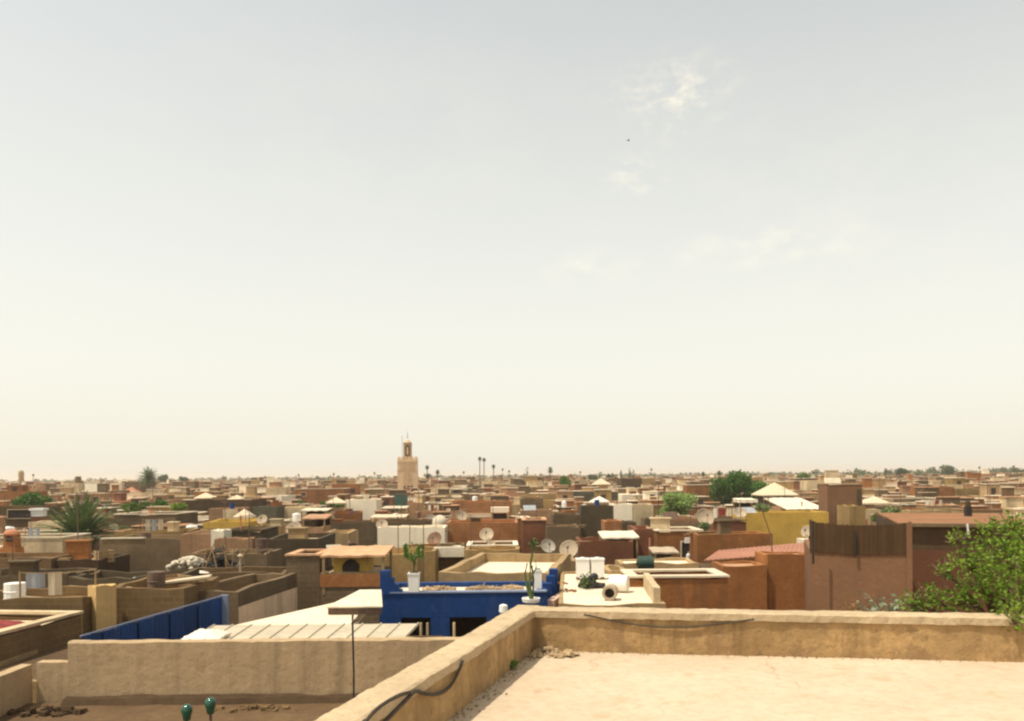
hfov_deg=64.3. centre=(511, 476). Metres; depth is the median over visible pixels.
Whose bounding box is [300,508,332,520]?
awning
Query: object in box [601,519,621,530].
flat roofed house
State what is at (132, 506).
broadleaf tree
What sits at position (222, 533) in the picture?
chimney box
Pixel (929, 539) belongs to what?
flat roofed house
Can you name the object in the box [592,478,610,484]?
pyramid canopy
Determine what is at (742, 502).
awning
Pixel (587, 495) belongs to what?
flat roofed house
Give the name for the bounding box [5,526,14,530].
water tank
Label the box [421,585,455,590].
brush heap
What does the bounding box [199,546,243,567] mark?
scrap heap
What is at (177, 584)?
crate
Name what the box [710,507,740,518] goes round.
clothes line
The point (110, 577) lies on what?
flat roofed house
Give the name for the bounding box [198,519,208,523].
flat roofed house
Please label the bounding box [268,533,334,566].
flat roofed house
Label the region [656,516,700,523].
flat roofed house
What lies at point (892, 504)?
flat roofed house
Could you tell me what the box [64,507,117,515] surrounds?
flat roofed house
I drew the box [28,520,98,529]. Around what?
flat roofed house
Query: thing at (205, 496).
pyramid canopy
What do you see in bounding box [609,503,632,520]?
flat roofed house
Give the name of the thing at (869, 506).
flat roofed house
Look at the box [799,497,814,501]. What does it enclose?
flat roofed house
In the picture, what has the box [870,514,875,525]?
flat roofed house
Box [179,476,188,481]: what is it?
broadleaf tree
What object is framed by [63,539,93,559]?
masonry block
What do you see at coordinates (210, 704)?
glass globe
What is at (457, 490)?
flat roofed house
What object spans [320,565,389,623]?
flat roofed house
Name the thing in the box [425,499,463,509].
flat roofed house
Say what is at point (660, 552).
awning
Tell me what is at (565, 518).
flat roofed house
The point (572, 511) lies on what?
flat roofed house
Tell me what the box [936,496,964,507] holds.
flat roofed house
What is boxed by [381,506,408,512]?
awning
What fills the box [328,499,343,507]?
broadleaf tree
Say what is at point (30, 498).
broadleaf tree
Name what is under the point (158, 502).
broadleaf tree
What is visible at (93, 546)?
flat roofed house
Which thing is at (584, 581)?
potted shrub
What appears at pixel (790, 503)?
sheet roof
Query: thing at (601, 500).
pyramid canopy
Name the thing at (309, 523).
masonry block
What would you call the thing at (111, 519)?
flat roofed house
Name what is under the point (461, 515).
satellite dish
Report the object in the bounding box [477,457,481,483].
tall palm
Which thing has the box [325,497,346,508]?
pyramid canopy
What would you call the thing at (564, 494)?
flat roofed house
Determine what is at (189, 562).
sack pile
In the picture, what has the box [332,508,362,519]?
flat roofed house
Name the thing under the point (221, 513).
flat roofed house
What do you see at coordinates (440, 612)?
blue house
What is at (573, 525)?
plank pile
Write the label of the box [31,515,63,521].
flat roofed house
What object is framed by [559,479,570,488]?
broadleaf tree
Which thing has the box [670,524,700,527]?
flat roofed house
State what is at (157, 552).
flat roofed house
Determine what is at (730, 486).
broadleaf tree
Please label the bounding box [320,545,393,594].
awning
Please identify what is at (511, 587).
brush heap
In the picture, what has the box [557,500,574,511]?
flat roofed house
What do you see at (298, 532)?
masonry block
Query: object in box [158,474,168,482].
broadleaf tree
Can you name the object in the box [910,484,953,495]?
flat roofed house
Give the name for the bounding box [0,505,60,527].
flat roofed house
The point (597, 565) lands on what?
water tank
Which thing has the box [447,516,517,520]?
flat roofed house
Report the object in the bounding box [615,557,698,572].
flat roofed house
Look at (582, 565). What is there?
water tank
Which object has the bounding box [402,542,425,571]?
cactus
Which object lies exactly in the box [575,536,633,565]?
flat roofed house
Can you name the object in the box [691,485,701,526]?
antenna mast
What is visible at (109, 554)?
crate
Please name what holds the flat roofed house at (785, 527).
on the ground
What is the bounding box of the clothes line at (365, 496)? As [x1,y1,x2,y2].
[362,493,368,499]
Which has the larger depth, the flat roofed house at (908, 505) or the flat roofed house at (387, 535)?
the flat roofed house at (908, 505)
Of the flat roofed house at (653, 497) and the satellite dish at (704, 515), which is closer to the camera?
the satellite dish at (704, 515)
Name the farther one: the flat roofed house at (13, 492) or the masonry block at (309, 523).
the flat roofed house at (13, 492)
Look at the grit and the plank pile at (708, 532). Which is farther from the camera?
the plank pile at (708, 532)
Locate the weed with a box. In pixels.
[510,660,521,668]
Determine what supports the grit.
on the terrace house at (631, 684)
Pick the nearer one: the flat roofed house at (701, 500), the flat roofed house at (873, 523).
the flat roofed house at (873, 523)
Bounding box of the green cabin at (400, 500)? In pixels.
[394,494,406,510]
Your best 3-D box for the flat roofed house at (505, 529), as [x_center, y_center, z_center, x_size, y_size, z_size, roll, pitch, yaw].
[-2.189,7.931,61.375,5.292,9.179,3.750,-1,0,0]
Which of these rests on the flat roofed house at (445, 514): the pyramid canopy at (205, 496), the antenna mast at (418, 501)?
the antenna mast at (418, 501)
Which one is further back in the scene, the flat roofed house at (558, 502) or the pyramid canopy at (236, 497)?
the pyramid canopy at (236, 497)
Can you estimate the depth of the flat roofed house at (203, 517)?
87.72 m
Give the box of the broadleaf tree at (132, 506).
[120,501,138,513]
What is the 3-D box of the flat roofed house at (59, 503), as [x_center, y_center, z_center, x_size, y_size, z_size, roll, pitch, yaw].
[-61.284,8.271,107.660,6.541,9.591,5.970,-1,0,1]
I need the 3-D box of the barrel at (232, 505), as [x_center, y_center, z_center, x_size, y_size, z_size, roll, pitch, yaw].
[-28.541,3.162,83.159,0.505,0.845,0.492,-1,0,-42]
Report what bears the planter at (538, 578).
on the blue house at (440, 612)
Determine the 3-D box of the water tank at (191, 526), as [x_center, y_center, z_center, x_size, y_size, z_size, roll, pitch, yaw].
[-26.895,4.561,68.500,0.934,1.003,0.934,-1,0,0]
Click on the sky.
(242, 238)
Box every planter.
[407,572,419,591]
[533,568,541,588]
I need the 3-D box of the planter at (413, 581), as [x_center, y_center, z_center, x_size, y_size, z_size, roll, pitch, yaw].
[-3.205,3.450,26.660,0.380,0.625,0.380,-1,0,0]
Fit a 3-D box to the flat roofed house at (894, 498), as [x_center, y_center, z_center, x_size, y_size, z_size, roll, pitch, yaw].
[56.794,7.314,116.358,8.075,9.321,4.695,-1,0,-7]
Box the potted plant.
[522,538,539,603]
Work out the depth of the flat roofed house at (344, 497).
146.45 m
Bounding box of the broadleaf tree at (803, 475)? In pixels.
[796,472,811,477]
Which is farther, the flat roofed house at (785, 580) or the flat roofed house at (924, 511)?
the flat roofed house at (924, 511)
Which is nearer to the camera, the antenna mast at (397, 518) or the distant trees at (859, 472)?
the antenna mast at (397, 518)
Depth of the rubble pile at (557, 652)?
13.34 m
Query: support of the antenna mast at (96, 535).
on the flat roofed house at (121, 563)
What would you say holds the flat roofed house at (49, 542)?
on the ground
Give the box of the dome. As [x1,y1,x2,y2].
[432,515,447,524]
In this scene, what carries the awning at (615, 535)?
attached to the flat roofed house at (610, 552)
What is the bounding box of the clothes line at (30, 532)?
[25,526,61,538]
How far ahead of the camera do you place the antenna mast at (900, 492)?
91.97 m
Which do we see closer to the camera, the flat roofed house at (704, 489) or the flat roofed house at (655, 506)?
the flat roofed house at (655, 506)
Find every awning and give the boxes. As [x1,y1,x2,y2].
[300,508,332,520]
[301,514,332,531]
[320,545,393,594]
[370,514,408,519]
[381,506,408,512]
[598,530,638,558]
[648,546,678,558]
[733,498,757,508]
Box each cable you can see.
[364,690,411,720]
[383,660,463,720]
[584,614,753,627]
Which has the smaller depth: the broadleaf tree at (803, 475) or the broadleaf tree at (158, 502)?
the broadleaf tree at (158, 502)
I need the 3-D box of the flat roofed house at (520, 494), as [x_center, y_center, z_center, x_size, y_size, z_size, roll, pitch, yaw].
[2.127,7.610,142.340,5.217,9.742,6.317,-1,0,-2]
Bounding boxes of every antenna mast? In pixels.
[1,536,20,559]
[70,500,84,539]
[89,534,103,559]
[245,513,256,549]
[260,547,271,571]
[393,516,401,553]
[414,490,422,518]
[417,517,430,543]
[464,515,470,538]
[651,482,665,516]
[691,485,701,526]
[900,477,900,507]
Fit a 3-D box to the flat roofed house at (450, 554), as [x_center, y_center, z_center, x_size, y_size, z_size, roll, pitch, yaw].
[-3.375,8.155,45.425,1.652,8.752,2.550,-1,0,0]
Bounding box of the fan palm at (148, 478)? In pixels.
[137,467,159,488]
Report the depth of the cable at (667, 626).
13.37 m
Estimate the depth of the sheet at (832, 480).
68.91 m
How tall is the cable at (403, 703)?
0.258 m
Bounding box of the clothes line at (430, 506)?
[427,504,438,509]
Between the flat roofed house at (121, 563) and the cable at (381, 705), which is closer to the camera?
the cable at (381, 705)
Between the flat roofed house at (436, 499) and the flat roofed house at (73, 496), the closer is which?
the flat roofed house at (436, 499)
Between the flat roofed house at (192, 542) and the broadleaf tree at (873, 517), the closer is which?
the flat roofed house at (192, 542)
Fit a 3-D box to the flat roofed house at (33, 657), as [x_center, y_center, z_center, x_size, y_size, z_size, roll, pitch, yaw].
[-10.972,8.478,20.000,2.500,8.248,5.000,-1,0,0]
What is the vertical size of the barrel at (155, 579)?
0.844 m
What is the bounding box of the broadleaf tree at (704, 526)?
[698,521,710,530]
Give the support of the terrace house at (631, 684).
on the ground
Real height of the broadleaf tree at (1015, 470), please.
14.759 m
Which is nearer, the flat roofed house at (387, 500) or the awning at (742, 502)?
the awning at (742, 502)
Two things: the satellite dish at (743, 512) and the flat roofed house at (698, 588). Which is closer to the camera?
the flat roofed house at (698, 588)
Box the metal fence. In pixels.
[80,595,228,639]
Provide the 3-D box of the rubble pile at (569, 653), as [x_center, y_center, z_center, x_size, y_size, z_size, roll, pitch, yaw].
[0.971,2.894,13.290,0.285,0.108,0.199,-1,0,-19]
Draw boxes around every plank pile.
[8,557,71,560]
[560,524,586,527]
[684,531,716,536]
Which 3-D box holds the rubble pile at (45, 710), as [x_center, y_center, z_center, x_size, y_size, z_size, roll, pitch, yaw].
[-9.244,4.644,16.208,1.541,0.196,0.584,-1,0,0]
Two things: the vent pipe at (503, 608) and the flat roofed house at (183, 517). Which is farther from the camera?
the flat roofed house at (183, 517)
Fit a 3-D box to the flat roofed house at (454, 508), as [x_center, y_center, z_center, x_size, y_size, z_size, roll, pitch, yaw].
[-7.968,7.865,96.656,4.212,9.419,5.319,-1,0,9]
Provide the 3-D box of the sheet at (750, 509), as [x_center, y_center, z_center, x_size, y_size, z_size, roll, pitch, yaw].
[17.970,2.701,62.202,1.400,0.636,0.821,-1,0,-11]
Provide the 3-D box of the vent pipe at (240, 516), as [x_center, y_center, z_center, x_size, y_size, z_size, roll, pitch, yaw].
[-15.305,2.707,46.002,0.260,1.052,0.247,-1,0,0]
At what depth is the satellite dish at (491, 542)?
49.27 m
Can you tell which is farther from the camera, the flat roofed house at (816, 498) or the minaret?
the minaret
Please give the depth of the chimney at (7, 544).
42.11 m
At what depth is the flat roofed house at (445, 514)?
90.58 m
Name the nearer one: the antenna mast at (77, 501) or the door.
the antenna mast at (77, 501)
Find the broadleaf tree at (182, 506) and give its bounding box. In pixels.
[169,502,187,510]
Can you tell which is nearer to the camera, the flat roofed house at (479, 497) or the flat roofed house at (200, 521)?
the flat roofed house at (200, 521)
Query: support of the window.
in the flat roofed house at (18, 516)
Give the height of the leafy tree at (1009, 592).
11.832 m
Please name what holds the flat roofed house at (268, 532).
on the ground
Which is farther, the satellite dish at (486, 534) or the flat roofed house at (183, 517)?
the flat roofed house at (183, 517)
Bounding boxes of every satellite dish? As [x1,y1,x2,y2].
[257,515,266,527]
[286,522,301,532]
[376,519,387,527]
[427,532,440,543]
[457,511,466,519]
[479,528,493,541]
[487,540,494,544]
[541,539,555,553]
[559,540,577,556]
[696,508,713,524]
[735,508,746,516]
[801,525,808,538]
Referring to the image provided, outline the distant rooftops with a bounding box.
[0,469,1023,548]
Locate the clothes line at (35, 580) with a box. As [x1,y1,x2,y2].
[19,569,96,596]
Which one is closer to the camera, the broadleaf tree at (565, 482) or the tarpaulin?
the tarpaulin
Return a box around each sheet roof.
[699,542,803,567]
[763,497,817,509]
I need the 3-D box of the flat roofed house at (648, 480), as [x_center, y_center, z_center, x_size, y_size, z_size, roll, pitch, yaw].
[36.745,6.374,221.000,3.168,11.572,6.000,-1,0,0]
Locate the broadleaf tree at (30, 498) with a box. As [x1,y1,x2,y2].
[10,491,53,504]
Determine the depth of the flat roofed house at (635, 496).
124.09 m
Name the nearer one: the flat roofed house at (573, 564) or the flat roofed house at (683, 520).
the flat roofed house at (573, 564)
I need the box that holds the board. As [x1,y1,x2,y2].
[165,574,211,583]
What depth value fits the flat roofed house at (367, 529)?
68.00 m
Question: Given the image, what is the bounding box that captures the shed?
[333,557,373,571]
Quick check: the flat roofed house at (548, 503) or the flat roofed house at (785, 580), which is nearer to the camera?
the flat roofed house at (785, 580)
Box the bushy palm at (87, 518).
[34,490,130,553]
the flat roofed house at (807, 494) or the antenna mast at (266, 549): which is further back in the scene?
the flat roofed house at (807, 494)
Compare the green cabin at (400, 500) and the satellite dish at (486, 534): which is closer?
the satellite dish at (486, 534)
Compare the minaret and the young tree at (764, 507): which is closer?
the young tree at (764, 507)
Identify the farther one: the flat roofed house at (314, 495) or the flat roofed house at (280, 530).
the flat roofed house at (314, 495)
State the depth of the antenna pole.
15.19 m
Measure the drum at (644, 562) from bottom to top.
0.615 m
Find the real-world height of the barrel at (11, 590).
0.717 m
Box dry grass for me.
[840,598,871,611]
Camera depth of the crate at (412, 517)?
78.20 m
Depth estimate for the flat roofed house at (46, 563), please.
37.13 m
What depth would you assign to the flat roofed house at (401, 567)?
37.50 m
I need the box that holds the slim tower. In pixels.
[18,470,23,484]
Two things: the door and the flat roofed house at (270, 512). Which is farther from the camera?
the flat roofed house at (270, 512)
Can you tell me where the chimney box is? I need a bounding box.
[211,529,231,548]
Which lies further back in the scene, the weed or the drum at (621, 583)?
the drum at (621, 583)
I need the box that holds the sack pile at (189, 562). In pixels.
[166,555,209,570]
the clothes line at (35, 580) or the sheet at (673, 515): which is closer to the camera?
the clothes line at (35, 580)
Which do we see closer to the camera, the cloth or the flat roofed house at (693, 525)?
the cloth
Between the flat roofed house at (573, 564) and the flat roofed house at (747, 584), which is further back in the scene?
the flat roofed house at (573, 564)
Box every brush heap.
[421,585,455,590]
[465,582,501,589]
[501,584,523,589]
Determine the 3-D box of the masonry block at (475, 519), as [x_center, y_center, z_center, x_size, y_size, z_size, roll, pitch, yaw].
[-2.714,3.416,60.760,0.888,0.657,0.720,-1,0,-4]
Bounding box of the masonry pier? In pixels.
[88,584,116,633]
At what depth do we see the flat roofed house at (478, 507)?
104.00 m
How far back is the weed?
12.44 m
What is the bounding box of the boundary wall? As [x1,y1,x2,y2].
[214,537,255,548]
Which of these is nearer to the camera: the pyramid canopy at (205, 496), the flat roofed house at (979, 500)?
the flat roofed house at (979, 500)
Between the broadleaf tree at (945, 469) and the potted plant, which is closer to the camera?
the potted plant
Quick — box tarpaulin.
[180,628,230,639]
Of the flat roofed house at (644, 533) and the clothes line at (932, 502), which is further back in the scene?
the clothes line at (932, 502)
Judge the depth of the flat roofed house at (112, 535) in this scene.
68.19 m
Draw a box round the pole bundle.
[202,536,245,567]
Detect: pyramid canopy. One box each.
[127,487,140,491]
[193,493,212,498]
[229,495,243,498]
[233,509,255,518]
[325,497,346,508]
[589,496,609,504]
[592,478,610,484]
[751,482,798,497]
[862,496,890,507]
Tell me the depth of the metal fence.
20.47 m
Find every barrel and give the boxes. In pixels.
[3,582,26,598]
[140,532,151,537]
[147,571,165,588]
[230,503,234,508]
[255,538,267,553]
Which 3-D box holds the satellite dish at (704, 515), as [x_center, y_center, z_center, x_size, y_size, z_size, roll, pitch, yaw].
[12.784,3.646,53.818,1.242,3.003,0.698,-1,0,-11]
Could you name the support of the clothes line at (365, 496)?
on the flat roofed house at (369, 507)
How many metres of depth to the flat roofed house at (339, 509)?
106.55 m
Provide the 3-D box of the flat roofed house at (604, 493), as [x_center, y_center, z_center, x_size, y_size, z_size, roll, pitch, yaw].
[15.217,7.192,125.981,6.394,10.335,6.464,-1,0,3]
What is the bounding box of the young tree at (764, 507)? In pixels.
[753,503,772,551]
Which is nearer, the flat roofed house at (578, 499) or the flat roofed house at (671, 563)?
the flat roofed house at (671, 563)
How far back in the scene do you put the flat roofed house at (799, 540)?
57.66 m
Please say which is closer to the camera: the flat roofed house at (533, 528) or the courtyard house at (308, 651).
the courtyard house at (308, 651)
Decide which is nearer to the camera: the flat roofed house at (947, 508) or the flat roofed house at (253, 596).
the flat roofed house at (253, 596)
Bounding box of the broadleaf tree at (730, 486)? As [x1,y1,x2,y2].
[708,470,768,505]
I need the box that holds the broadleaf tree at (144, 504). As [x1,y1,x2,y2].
[137,500,152,512]
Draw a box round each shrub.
[578,572,595,588]
[856,590,930,611]
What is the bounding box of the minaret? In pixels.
[397,432,417,489]
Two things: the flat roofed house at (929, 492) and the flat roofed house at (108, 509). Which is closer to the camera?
the flat roofed house at (108, 509)
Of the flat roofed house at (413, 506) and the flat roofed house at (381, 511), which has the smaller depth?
the flat roofed house at (381, 511)
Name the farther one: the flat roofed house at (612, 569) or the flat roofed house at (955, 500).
the flat roofed house at (955, 500)
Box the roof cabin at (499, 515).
[491,507,508,518]
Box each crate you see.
[93,550,114,561]
[165,574,192,588]
[201,528,216,533]
[407,515,416,518]
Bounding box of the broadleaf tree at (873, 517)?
[871,512,877,521]
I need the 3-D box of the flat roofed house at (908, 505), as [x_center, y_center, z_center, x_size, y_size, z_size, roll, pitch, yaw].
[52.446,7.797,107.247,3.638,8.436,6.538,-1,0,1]
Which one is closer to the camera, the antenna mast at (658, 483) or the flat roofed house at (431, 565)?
the flat roofed house at (431, 565)
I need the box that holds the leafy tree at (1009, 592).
[897,509,1023,632]
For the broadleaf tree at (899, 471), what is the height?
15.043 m
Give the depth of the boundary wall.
42.00 m
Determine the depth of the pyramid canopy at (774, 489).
129.37 m
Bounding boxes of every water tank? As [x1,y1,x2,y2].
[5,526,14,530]
[186,525,197,527]
[292,513,300,519]
[562,501,566,507]
[575,557,589,579]
[590,557,604,579]
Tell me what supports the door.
in the flat roofed house at (675, 538)
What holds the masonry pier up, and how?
on the ground
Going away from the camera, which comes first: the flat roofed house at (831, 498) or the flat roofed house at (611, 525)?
the flat roofed house at (611, 525)
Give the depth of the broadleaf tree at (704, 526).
51.86 m
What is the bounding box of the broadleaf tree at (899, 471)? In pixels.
[893,468,911,476]
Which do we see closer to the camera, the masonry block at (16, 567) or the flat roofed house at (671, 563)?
the masonry block at (16, 567)
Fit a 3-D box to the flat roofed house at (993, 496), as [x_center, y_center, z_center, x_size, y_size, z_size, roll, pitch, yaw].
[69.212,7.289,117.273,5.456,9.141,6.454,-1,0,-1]
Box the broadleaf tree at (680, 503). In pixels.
[656,491,698,515]
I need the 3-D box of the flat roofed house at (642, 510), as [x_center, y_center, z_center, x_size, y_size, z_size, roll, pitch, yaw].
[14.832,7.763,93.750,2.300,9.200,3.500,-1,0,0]
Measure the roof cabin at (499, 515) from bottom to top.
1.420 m
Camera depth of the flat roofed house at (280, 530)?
58.00 m
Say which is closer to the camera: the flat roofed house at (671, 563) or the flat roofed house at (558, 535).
the flat roofed house at (671, 563)
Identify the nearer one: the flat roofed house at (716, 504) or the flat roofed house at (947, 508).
the flat roofed house at (947, 508)
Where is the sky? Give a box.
[0,0,1023,480]
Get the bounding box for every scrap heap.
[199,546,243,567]
[577,573,605,588]
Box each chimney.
[0,529,24,552]
[964,501,971,515]
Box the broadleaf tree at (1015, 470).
[1010,468,1023,472]
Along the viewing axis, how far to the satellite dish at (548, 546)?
39.98 m
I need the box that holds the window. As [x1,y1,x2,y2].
[7,509,30,518]
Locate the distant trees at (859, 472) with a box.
[0,467,1023,483]
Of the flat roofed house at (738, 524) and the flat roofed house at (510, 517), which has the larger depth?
the flat roofed house at (510, 517)
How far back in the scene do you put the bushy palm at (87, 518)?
60.47 m
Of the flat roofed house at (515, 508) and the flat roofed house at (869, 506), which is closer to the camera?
the flat roofed house at (869, 506)
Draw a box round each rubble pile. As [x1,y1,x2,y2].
[7,704,87,717]
[215,704,297,712]
[526,646,571,657]
[560,588,576,591]
[562,650,579,656]
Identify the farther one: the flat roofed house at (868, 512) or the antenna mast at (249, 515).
the flat roofed house at (868, 512)
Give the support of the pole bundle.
on the scrap heap at (220, 560)
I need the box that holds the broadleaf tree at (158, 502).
[151,498,168,505]
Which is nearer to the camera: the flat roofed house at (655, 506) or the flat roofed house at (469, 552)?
the flat roofed house at (469, 552)
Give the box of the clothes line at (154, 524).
[142,518,173,531]
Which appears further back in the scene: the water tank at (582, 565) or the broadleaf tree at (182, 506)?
the broadleaf tree at (182, 506)
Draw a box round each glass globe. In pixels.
[181,704,192,720]
[205,697,215,720]
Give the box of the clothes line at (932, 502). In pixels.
[925,500,941,504]
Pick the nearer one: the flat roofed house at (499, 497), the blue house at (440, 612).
the blue house at (440, 612)
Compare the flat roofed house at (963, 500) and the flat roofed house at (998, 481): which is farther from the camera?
the flat roofed house at (998, 481)
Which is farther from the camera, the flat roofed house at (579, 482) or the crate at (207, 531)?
the flat roofed house at (579, 482)
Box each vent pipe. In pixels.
[238,553,242,571]
[239,515,242,528]
[499,604,507,613]
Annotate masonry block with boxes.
[6,559,41,581]
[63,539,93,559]
[166,521,180,530]
[269,518,285,525]
[272,500,279,506]
[286,527,309,538]
[299,521,317,526]
[332,519,343,522]
[471,517,481,521]
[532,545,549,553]
[649,517,670,531]
[716,519,732,533]
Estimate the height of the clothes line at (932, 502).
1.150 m
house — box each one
[0,485,47,501]
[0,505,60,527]
[0,533,91,552]
[0,552,70,568]
[0,568,97,589]
[0,585,91,634]
[0,610,83,660]
[0,634,89,702]
[0,660,359,720]
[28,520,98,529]
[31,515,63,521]
[44,502,72,509]
[55,553,129,571]
[63,494,84,501]
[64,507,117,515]
[68,568,198,585]
[68,589,459,696]
[70,493,120,507]
[91,534,103,552]
[97,516,113,526]
[99,534,181,571]
[100,529,129,537]
[113,511,198,528]
[114,528,200,536]
[116,576,218,626]
[117,497,148,509]
[124,482,155,489]
[129,494,181,503]
[131,523,194,528]
[141,506,207,515]
[153,494,174,505]
[180,530,210,557]
[184,549,240,567]
[186,499,266,515]
[197,566,285,580]
[198,516,208,518]
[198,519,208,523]
[199,572,296,624]
[203,518,266,528]
[209,507,250,521]
[224,549,281,566]
[229,526,278,538]
[252,506,284,523]
[256,524,288,534]
[258,497,276,503]
[262,495,295,501]
[267,499,301,505]
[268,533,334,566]
[282,503,310,506]
[284,506,321,519]
[284,519,300,524]
[284,525,332,532]
[285,549,331,610]
[294,488,350,503]
[315,605,1023,720]
[318,505,352,510]
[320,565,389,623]
[323,529,358,545]
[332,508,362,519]
[332,519,432,545]
[332,548,424,581]
[337,494,349,507]
[345,499,381,519]
[374,510,387,513]
[377,525,447,546]
[379,568,559,636]
[380,496,394,510]
[388,511,420,517]
[394,546,438,581]
[407,491,429,510]
[411,543,467,546]
[419,511,451,518]
[421,502,466,517]
[424,496,447,509]
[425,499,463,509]
[430,488,467,502]
[434,542,465,570]
[438,552,570,592]
[445,519,517,542]
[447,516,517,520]
[452,489,461,492]
[453,500,511,515]
[463,493,508,500]
[464,494,496,500]
[464,545,519,559]
[466,541,517,546]
[467,512,506,516]
[482,481,497,484]
[484,516,523,552]
[509,492,538,503]
[512,497,519,515]
[520,497,542,508]
[520,509,552,523]
[521,517,546,553]
[543,499,553,509]
[545,523,578,559]
[551,512,579,536]
[555,500,564,509]
[556,491,572,498]
[556,497,583,504]
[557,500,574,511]
[558,571,665,607]
[561,502,583,512]
[569,480,588,490]
[571,557,575,570]
[573,491,617,500]
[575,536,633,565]
[577,505,613,536]
[583,501,623,504]
[594,489,625,502]
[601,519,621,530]
[604,565,624,573]
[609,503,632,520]
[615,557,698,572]
[617,478,641,487]
[620,568,729,608]
[621,520,635,530]
[625,500,664,516]
[627,525,655,558]
[632,494,647,500]
[632,503,652,524]
[638,496,662,502]
[641,517,650,526]
[642,478,654,486]
[642,491,661,499]
[647,526,703,557]
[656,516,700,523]
[659,485,678,495]
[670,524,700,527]
[682,484,715,501]
[687,504,714,515]
[687,531,772,562]
[692,496,708,504]
[699,502,725,507]
[707,517,746,530]
[711,504,732,514]
[711,560,766,609]
[733,510,828,544]
[755,551,804,609]
[757,496,794,506]
[769,505,783,510]
[794,492,817,497]
[797,538,807,542]
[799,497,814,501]
[804,519,912,611]
[810,495,817,500]
[817,483,862,523]
[837,504,865,525]
[862,489,914,498]
[862,499,901,506]
[864,504,873,508]
[866,510,880,524]
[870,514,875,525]
[874,505,899,509]
[876,513,1023,612]
[880,495,935,503]
[886,507,923,509]
[895,502,915,507]
[901,509,944,512]
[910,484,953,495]
[914,487,938,496]
[915,501,934,507]
[916,504,959,512]
[921,497,996,504]
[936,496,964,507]
[945,477,978,495]
[951,502,1002,513]
[959,498,984,507]
[969,483,998,497]
[984,495,1001,499]
[988,480,1023,491]
[995,483,1023,495]
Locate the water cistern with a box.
[29,508,48,515]
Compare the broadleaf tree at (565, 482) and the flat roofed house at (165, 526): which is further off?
the broadleaf tree at (565, 482)
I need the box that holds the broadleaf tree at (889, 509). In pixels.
[880,505,901,512]
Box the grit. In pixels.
[452,650,1017,720]
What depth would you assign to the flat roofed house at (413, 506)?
131.65 m
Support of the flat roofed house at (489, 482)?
on the ground
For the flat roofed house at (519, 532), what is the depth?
76.87 m
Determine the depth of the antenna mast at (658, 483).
54.70 m
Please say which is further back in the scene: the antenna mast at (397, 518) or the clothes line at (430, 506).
the clothes line at (430, 506)
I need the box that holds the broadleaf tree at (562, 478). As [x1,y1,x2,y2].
[559,476,570,482]
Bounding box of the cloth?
[0,620,40,631]
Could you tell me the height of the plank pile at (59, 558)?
0.275 m
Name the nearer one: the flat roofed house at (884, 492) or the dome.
the dome
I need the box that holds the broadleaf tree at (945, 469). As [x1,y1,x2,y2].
[938,464,956,474]
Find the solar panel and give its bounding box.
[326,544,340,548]
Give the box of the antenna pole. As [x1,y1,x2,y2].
[351,614,358,697]
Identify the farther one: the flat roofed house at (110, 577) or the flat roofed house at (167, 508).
the flat roofed house at (167, 508)
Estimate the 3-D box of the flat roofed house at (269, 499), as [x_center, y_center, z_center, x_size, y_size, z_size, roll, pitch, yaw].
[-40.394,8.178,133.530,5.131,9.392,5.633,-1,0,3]
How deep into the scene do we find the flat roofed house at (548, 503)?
111.00 m
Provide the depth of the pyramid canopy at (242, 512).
77.49 m
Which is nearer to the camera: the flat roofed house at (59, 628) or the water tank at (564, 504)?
the flat roofed house at (59, 628)
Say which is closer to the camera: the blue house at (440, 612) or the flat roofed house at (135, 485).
the blue house at (440, 612)
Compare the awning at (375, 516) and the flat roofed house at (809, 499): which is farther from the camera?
the flat roofed house at (809, 499)
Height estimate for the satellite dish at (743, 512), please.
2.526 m
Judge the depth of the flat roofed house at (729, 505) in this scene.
107.05 m
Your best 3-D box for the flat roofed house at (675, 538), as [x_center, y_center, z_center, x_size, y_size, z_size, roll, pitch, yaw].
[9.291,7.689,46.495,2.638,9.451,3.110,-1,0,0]
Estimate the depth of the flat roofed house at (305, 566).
31.50 m
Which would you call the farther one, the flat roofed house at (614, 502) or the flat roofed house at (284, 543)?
the flat roofed house at (614, 502)
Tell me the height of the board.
0.239 m
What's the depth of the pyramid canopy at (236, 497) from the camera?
131.22 m
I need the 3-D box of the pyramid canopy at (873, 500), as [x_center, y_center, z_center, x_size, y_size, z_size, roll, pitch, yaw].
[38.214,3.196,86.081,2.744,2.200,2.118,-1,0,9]
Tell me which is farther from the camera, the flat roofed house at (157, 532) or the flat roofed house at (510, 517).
the flat roofed house at (510, 517)
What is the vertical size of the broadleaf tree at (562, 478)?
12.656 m
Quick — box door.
[680,541,688,557]
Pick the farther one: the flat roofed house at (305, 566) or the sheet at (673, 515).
the sheet at (673, 515)
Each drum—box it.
[602,584,617,600]
[608,575,629,591]
[636,556,653,568]
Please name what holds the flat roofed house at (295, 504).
on the ground
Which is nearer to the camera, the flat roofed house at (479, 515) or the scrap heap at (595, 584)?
the scrap heap at (595, 584)
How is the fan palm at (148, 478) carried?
on the ground
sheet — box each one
[523,505,535,510]
[662,512,678,518]
[737,507,756,512]
[823,478,840,484]
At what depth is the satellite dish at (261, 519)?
54.99 m
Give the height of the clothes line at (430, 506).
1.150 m
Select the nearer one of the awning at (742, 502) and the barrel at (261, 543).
the barrel at (261, 543)
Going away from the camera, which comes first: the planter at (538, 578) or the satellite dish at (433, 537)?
the planter at (538, 578)

